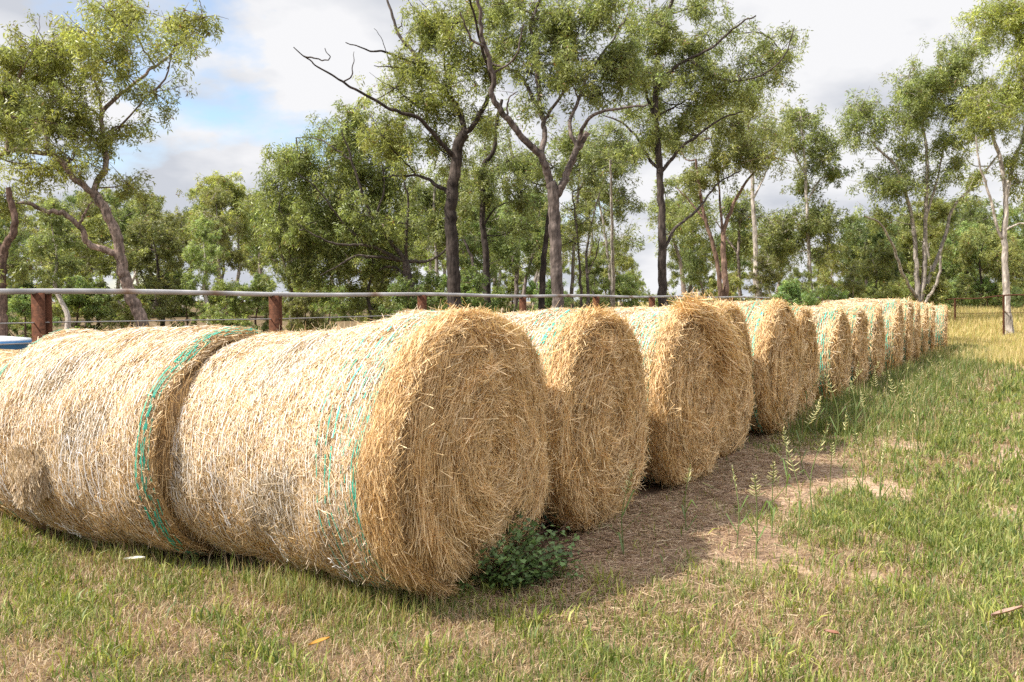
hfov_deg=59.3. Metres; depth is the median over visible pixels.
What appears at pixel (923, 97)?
gum tree
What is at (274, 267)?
gum tree
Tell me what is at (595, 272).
gum tree
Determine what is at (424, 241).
gum tree
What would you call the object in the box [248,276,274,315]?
wattle shrub
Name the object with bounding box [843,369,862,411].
seeding grass
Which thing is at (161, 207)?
gum tree
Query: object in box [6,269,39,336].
wattle shrub
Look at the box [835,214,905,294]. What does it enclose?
gum tree
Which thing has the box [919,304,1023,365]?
dry grass
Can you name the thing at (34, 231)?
gum tree
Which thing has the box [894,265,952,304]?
wattle shrub
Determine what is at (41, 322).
pipe fence
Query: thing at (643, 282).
gum tree
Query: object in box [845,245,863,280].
gum tree
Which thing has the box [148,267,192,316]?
wattle shrub
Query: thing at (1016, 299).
wattle shrub
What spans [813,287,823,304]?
wattle shrub
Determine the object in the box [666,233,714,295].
gum tree
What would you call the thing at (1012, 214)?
gum tree
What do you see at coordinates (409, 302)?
wattle shrub
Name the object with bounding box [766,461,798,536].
seeding grass
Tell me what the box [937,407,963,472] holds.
seeding grass
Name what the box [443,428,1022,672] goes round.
straw litter
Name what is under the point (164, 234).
gum tree
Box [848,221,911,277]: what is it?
gum tree
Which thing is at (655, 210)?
gum tree
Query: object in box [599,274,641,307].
wattle shrub
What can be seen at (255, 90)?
sky
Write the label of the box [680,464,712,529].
seeding grass
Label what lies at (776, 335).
hay bale
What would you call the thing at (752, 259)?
gum tree
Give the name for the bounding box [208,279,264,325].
wattle shrub
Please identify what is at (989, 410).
seeding grass
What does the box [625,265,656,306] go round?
wattle shrub
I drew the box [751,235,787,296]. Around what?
gum tree
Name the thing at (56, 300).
wattle shrub
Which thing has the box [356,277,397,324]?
wattle shrub
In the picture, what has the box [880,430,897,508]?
seeding grass
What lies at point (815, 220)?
gum tree
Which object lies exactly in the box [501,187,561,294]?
gum tree
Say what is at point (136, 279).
gum tree
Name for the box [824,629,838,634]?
fallen leaf
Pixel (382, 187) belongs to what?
gum tree
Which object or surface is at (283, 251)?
gum tree
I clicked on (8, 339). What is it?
water trough
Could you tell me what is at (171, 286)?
wattle shrub
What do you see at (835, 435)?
seeding grass
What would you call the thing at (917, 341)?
hay bale
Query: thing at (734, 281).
wattle shrub
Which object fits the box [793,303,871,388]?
hay bale
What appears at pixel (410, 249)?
gum tree
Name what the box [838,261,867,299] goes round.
gum tree
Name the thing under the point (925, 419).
seeding grass
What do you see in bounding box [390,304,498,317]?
hay bale
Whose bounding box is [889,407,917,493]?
seeding grass
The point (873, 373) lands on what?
seeding grass
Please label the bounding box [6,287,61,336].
wattle shrub
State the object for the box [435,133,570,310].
gum tree
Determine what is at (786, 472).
seeding grass
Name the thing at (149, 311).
wattle shrub
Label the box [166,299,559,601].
hay bale
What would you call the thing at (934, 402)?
seeding grass
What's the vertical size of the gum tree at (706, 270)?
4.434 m
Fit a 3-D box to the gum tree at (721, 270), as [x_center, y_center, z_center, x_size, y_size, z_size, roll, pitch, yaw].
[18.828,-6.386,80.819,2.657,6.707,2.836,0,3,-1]
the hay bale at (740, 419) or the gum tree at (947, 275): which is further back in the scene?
the gum tree at (947, 275)
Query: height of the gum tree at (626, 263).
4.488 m
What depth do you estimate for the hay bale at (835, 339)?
13.48 m
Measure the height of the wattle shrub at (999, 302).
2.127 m
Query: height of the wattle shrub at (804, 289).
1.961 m
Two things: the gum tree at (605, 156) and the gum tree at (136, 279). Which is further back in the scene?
the gum tree at (136, 279)
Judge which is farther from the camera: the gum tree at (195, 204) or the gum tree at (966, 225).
the gum tree at (195, 204)
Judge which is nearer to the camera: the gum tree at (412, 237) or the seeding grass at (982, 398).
the seeding grass at (982, 398)
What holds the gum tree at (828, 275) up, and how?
on the ground at (648, 490)
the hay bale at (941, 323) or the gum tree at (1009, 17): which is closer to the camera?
the hay bale at (941, 323)
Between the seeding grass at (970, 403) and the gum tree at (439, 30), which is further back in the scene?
the gum tree at (439, 30)
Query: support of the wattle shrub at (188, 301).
on the ground at (648, 490)
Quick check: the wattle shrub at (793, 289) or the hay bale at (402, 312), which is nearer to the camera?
the hay bale at (402, 312)
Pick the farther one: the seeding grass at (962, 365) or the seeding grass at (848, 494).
the seeding grass at (962, 365)
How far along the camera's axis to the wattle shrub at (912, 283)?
47.19 m
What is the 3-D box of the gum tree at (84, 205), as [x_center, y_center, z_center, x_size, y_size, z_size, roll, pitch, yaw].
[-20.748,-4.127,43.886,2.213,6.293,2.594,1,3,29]
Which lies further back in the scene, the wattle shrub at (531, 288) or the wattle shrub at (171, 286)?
the wattle shrub at (531, 288)
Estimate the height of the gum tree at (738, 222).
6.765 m
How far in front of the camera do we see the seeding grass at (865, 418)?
9.88 m
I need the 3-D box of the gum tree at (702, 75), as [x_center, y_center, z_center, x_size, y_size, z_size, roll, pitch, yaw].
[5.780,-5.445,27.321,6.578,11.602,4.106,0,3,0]
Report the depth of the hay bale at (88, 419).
5.50 m
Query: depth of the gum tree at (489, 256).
59.30 m
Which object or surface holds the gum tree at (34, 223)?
on the ground at (648, 490)
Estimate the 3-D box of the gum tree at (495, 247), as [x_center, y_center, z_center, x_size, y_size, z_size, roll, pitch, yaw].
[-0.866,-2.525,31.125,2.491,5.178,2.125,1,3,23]
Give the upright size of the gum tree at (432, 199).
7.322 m
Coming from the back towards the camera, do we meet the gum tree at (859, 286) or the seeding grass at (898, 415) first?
the gum tree at (859, 286)
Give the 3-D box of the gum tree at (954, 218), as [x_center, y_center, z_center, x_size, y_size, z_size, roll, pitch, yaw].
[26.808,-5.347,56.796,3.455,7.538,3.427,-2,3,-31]
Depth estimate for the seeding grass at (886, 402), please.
11.60 m
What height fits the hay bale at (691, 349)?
1.822 m
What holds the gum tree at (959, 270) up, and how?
on the ground at (648, 490)
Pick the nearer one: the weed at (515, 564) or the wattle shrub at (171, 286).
the weed at (515, 564)
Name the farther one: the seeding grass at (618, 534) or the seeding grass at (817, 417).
the seeding grass at (817, 417)
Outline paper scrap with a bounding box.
[124,556,144,559]
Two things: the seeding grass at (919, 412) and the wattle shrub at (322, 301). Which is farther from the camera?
the wattle shrub at (322, 301)
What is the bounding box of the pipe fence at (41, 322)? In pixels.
[0,289,834,344]
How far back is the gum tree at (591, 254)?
42.86 m
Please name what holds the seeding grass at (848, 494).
on the ground at (648, 490)
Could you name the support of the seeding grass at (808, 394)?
on the ground at (648, 490)
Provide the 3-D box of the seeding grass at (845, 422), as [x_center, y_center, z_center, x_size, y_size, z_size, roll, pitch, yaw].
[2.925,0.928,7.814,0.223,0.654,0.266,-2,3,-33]
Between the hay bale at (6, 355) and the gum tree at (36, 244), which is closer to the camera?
the hay bale at (6, 355)
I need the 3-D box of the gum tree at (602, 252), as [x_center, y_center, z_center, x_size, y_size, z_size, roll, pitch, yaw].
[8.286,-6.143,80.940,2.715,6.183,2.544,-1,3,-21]
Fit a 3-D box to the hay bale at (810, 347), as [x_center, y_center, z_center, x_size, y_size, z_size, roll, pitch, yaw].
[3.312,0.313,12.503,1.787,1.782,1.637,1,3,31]
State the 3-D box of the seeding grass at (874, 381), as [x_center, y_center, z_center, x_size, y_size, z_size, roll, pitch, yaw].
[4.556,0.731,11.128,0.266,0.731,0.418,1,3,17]
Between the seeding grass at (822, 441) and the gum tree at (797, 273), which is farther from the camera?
the gum tree at (797, 273)
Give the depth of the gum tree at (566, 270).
76.75 m
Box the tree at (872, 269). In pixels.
[850,238,912,298]
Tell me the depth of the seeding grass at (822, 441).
6.37 m
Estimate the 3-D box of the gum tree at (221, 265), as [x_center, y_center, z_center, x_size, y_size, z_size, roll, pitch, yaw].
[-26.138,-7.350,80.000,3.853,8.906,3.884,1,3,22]
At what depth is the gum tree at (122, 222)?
44.11 m
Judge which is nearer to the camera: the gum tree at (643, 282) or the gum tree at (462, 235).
the gum tree at (462, 235)
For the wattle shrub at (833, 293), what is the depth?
29.32 m
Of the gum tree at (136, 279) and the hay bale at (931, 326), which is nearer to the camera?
the hay bale at (931, 326)
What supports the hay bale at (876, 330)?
on the ground at (648, 490)
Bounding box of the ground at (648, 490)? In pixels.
[0,302,1023,681]
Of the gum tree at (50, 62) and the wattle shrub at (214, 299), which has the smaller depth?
the gum tree at (50, 62)
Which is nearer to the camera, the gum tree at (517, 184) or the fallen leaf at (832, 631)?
the fallen leaf at (832, 631)
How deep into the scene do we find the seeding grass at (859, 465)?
7.16 m
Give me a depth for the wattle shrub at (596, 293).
40.42 m
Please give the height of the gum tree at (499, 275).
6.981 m
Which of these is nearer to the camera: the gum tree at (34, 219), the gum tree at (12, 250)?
the gum tree at (12, 250)
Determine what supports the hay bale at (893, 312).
on the ground at (648, 490)
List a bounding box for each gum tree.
[0,0,226,326]
[0,17,76,341]
[0,214,33,315]
[1,195,40,275]
[16,191,92,328]
[19,193,64,278]
[22,198,68,261]
[31,218,71,276]
[37,213,150,325]
[45,212,86,316]
[59,190,86,278]
[61,193,111,316]
[74,184,120,280]
[94,189,140,315]
[103,190,128,303]
[108,209,203,326]
[121,200,139,285]
[123,198,157,281]
[126,186,179,318]
[134,199,171,306]
[161,204,196,307]
[174,169,259,309]
[175,205,202,270]
[176,178,246,312]
[180,210,229,324]
[185,182,223,300]
[209,211,236,277]
[211,189,268,297]
[230,86,445,308]
[235,218,270,275]
[235,234,272,271]
[239,189,271,308]
[251,201,315,322]
[270,189,326,305]
[292,180,328,298]
[293,0,520,309]
[325,207,367,313]
[327,210,425,322]
[360,190,388,265]
[375,223,425,307]
[387,203,426,308]
[393,159,481,305]
[409,196,461,275]
[410,212,445,274]
[415,191,465,307]
[432,184,480,270]
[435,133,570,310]
[450,99,548,306]
[459,0,681,308]
[459,202,520,292]
[465,205,505,308]
[468,198,513,312]
[493,138,582,311]
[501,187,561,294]
[521,207,563,303]
[525,193,569,305]
[525,239,564,277]
[527,113,648,308]
[537,222,581,290]
[539,155,609,308]
[561,186,610,269]
[569,254,593,286]
[570,137,647,308]
[573,256,611,303]
[597,0,812,306]
[597,239,614,294]
[598,232,634,299]
[611,250,638,306]
[634,276,645,293]
[643,173,706,298]
[648,91,811,300]
[665,185,813,298]
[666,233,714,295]
[679,247,706,295]
[682,246,715,293]
[710,236,734,274]
[712,83,791,299]
[714,221,752,289]
[718,230,752,288]
[741,250,782,299]
[744,94,857,291]
[744,229,767,296]
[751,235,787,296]
[762,229,801,296]
[768,267,819,296]
[811,245,830,302]
[813,242,849,296]
[813,271,838,303]
[827,212,864,268]
[832,23,1021,303]
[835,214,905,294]
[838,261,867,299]
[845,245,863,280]
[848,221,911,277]
[866,205,945,284]
[891,226,945,273]
[898,193,965,294]
[919,195,965,271]
[936,220,996,307]
[936,248,977,302]
[943,197,1002,281]
[945,249,984,304]
[947,0,1023,333]
[952,223,1023,307]
[953,195,1002,278]
[978,239,1023,303]
[993,202,1023,256]
[1010,236,1023,299]
[1015,198,1023,237]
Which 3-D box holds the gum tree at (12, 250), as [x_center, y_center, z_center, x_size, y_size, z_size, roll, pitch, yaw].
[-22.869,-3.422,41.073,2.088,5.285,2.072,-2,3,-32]
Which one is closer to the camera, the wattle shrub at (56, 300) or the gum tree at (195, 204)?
the wattle shrub at (56, 300)
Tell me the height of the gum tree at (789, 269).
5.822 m
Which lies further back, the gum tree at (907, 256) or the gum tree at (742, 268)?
the gum tree at (742, 268)
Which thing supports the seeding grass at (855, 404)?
on the ground at (648, 490)
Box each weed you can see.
[454,577,478,594]
[470,499,592,588]
[489,557,582,590]
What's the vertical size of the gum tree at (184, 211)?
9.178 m
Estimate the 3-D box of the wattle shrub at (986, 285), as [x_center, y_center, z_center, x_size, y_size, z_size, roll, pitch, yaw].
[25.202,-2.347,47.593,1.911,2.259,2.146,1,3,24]
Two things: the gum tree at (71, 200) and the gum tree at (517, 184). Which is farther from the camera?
the gum tree at (71, 200)
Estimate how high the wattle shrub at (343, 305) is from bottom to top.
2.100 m
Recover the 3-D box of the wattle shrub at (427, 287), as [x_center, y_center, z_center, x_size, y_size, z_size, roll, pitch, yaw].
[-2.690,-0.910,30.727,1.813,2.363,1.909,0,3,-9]
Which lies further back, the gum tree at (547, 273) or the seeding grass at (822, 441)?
the gum tree at (547, 273)
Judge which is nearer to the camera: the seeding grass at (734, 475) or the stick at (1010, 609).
the stick at (1010, 609)
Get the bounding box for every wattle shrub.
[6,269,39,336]
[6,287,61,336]
[11,282,63,338]
[50,274,83,316]
[57,275,115,330]
[70,271,129,329]
[98,283,161,330]
[144,263,182,316]
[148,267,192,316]
[166,282,205,326]
[190,275,259,328]
[191,285,222,318]
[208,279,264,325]
[230,272,288,330]
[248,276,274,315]
[282,284,333,331]
[283,277,348,330]
[321,282,355,320]
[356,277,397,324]
[378,273,435,317]
[402,266,445,310]
[422,281,444,310]
[428,261,500,310]
[491,267,529,312]
[491,286,518,311]
[518,280,536,310]
[529,278,571,310]
[571,292,605,308]
[575,274,620,307]
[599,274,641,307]
[607,273,642,306]
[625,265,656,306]
[655,288,678,307]
[702,270,751,301]
[771,278,821,305]
[799,285,821,305]
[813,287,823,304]
[817,282,848,301]
[837,279,866,297]
[860,277,911,298]
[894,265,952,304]
[899,265,929,296]
[925,277,959,309]
[944,287,967,309]
[969,276,1001,307]
[988,283,1023,307]
[989,282,1023,306]
[999,286,1023,311]
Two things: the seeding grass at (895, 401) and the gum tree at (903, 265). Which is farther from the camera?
the gum tree at (903, 265)
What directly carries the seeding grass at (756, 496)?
on the ground at (648, 490)
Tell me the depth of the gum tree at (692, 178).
32.12 m
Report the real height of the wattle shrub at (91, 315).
2.736 m
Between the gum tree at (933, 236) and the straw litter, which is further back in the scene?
the gum tree at (933, 236)
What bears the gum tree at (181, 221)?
on the ground at (648, 490)
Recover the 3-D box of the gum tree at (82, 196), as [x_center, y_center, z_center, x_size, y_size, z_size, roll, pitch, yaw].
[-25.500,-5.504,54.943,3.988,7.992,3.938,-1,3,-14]
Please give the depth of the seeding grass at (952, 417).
9.95 m
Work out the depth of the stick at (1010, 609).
4.41 m
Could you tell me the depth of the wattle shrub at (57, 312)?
30.66 m
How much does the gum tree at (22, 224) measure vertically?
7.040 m
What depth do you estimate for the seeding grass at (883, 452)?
6.25 m
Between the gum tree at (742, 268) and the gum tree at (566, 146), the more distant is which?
the gum tree at (742, 268)
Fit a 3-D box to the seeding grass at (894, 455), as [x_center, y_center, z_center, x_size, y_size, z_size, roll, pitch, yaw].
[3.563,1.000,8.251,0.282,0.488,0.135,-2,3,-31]
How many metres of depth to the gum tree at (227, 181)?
44.24 m
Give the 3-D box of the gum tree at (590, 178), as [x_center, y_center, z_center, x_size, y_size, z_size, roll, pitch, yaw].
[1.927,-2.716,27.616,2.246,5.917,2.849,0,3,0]
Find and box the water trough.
[0,336,31,349]
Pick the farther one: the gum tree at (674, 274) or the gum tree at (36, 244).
the gum tree at (674, 274)
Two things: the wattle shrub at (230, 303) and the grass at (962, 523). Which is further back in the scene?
the wattle shrub at (230, 303)
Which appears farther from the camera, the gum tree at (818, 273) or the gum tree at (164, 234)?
the gum tree at (818, 273)
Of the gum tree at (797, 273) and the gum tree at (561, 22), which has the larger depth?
the gum tree at (797, 273)
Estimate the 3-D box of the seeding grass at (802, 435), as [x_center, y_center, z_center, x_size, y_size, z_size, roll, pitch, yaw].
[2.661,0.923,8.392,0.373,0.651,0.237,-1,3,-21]
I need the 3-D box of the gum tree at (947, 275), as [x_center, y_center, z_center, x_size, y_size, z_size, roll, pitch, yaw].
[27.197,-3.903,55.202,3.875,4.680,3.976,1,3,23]
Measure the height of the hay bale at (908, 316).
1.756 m
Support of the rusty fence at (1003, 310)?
on the ground at (648, 490)
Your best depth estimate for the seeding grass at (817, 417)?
10.04 m
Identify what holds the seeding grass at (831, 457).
on the ground at (648, 490)
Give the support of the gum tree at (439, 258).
on the ground at (648, 490)
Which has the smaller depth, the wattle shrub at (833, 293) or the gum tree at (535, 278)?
the wattle shrub at (833, 293)
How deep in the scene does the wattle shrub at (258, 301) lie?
35.83 m
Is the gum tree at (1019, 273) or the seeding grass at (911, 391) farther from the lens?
the gum tree at (1019, 273)
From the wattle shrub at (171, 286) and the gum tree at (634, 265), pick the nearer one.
the wattle shrub at (171, 286)
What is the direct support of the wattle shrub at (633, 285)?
on the ground at (648, 490)
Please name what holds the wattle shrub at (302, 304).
on the ground at (648, 490)
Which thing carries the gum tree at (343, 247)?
on the ground at (648, 490)
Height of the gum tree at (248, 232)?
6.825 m
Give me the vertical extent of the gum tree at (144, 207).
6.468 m
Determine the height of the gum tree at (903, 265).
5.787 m
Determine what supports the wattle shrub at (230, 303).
on the ground at (648, 490)
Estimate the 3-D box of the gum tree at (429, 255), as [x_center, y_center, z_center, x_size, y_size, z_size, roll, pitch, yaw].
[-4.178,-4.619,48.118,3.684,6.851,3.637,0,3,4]
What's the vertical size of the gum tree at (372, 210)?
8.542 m
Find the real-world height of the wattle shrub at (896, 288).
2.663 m
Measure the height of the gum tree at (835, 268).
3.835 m
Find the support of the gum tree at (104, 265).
on the ground at (648, 490)
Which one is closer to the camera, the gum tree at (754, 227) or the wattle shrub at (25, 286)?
the wattle shrub at (25, 286)
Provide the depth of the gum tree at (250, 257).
80.10 m
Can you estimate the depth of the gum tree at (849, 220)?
64.15 m
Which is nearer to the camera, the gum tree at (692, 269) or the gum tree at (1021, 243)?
the gum tree at (692, 269)
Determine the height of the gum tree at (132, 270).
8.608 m
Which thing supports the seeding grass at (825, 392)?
on the ground at (648, 490)
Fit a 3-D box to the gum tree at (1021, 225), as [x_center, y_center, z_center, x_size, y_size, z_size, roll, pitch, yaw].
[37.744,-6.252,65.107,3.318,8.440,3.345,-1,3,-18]
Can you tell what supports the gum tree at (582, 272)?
on the ground at (648, 490)
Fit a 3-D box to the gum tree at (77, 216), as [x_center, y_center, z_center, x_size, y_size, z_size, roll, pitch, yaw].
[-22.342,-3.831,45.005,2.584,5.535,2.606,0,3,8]
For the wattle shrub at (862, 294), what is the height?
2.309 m
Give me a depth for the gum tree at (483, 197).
27.88 m
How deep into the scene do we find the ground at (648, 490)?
4.84 m
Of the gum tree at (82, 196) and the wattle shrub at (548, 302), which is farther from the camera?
the gum tree at (82, 196)
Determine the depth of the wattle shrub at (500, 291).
36.04 m
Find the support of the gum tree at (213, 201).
on the ground at (648, 490)
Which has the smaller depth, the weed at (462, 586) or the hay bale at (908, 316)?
the weed at (462, 586)
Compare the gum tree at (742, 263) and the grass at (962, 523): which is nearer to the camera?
the grass at (962, 523)
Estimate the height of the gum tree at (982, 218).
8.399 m
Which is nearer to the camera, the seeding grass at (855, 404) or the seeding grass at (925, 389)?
the seeding grass at (855, 404)
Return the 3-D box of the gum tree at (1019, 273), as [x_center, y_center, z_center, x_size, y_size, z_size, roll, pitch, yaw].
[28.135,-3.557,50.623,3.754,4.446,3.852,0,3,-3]
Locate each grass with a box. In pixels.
[0,349,1023,681]
[600,469,656,555]
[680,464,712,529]
[726,465,755,547]
[738,473,786,558]
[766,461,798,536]
[767,426,790,495]
[776,341,1023,458]
[783,442,820,549]
[791,405,819,473]
[800,375,822,415]
[800,424,834,526]
[810,395,830,440]
[817,362,826,428]
[821,442,851,516]
[823,369,845,455]
[830,479,852,545]
[836,410,852,482]
[840,431,862,498]
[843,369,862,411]
[847,379,863,427]
[860,392,877,446]
[868,387,888,418]
[870,360,885,393]
[870,372,886,419]
[879,442,899,524]
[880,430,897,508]
[885,380,911,449]
[888,375,903,435]
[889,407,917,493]
[891,424,904,474]
[901,380,934,458]
[902,370,922,415]
[912,390,928,438]
[914,372,935,405]
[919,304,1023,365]
[927,358,945,397]
[928,380,940,418]
[936,351,950,408]
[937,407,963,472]
[948,399,956,437]
[951,369,967,414]
[955,382,977,427]
[959,343,963,389]
[978,381,987,418]
[980,403,990,444]
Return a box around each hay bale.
[0,321,263,556]
[0,349,24,519]
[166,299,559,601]
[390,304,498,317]
[447,299,655,532]
[552,287,752,489]
[603,297,758,458]
[665,296,808,434]
[790,300,822,417]
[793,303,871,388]
[804,303,887,382]
[807,305,854,400]
[820,297,905,372]
[839,296,917,366]
[911,300,922,363]
[916,299,931,355]
[926,301,938,352]
[934,303,949,349]
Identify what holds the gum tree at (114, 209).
on the ground at (648, 490)
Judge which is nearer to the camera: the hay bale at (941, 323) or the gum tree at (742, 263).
the hay bale at (941, 323)
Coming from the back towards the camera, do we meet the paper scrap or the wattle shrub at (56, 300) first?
the wattle shrub at (56, 300)
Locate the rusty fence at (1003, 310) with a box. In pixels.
[937,294,1023,337]
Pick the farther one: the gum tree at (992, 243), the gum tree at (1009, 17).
the gum tree at (992, 243)
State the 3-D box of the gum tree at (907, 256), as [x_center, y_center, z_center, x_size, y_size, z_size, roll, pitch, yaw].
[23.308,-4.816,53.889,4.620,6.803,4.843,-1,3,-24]
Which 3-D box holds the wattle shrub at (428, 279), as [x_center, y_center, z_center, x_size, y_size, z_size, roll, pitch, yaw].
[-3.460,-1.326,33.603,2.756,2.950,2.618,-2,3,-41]
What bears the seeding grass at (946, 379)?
on the ground at (648, 490)
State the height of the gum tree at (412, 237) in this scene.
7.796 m
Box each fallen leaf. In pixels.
[308,637,329,645]
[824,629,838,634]
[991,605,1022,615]
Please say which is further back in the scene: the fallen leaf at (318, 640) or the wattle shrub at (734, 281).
the wattle shrub at (734, 281)
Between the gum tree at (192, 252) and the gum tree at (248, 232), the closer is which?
the gum tree at (192, 252)
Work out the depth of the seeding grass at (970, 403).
10.74 m
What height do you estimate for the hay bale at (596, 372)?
1.738 m
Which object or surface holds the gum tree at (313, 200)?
on the ground at (648, 490)
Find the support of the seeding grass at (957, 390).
on the ground at (648, 490)
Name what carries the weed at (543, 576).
on the ground at (648, 490)
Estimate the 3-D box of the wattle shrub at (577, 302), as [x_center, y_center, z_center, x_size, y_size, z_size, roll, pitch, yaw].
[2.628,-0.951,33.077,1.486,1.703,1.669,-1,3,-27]
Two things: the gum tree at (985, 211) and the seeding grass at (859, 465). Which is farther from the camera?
the gum tree at (985, 211)
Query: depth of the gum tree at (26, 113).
20.08 m
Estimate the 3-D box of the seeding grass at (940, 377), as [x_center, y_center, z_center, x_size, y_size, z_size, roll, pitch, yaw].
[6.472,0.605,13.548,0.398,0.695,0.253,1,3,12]
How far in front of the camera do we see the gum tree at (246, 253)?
60.75 m
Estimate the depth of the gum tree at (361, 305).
30.79 m
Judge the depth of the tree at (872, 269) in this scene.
42.19 m
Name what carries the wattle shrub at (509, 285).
on the ground at (648, 490)
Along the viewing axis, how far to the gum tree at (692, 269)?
48.71 m
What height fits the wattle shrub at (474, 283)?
2.815 m
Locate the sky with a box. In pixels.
[0,0,1023,301]
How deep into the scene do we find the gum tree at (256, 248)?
55.57 m
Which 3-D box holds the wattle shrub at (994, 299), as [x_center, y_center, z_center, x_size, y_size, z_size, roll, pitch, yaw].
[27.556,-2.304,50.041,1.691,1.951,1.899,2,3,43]
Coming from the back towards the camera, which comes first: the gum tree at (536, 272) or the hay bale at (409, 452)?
the gum tree at (536, 272)
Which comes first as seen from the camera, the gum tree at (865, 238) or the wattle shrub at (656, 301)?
the wattle shrub at (656, 301)
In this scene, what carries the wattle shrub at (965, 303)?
on the ground at (648, 490)
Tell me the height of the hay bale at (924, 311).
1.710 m
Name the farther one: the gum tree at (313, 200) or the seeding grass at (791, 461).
the gum tree at (313, 200)
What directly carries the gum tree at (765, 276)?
on the ground at (648, 490)
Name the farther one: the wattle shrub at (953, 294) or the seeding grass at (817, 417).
the wattle shrub at (953, 294)
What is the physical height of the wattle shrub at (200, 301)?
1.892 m
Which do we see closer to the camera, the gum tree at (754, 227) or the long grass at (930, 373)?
the long grass at (930, 373)
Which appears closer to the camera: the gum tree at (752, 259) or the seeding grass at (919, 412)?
the seeding grass at (919, 412)
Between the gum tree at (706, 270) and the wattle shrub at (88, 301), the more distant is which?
the gum tree at (706, 270)

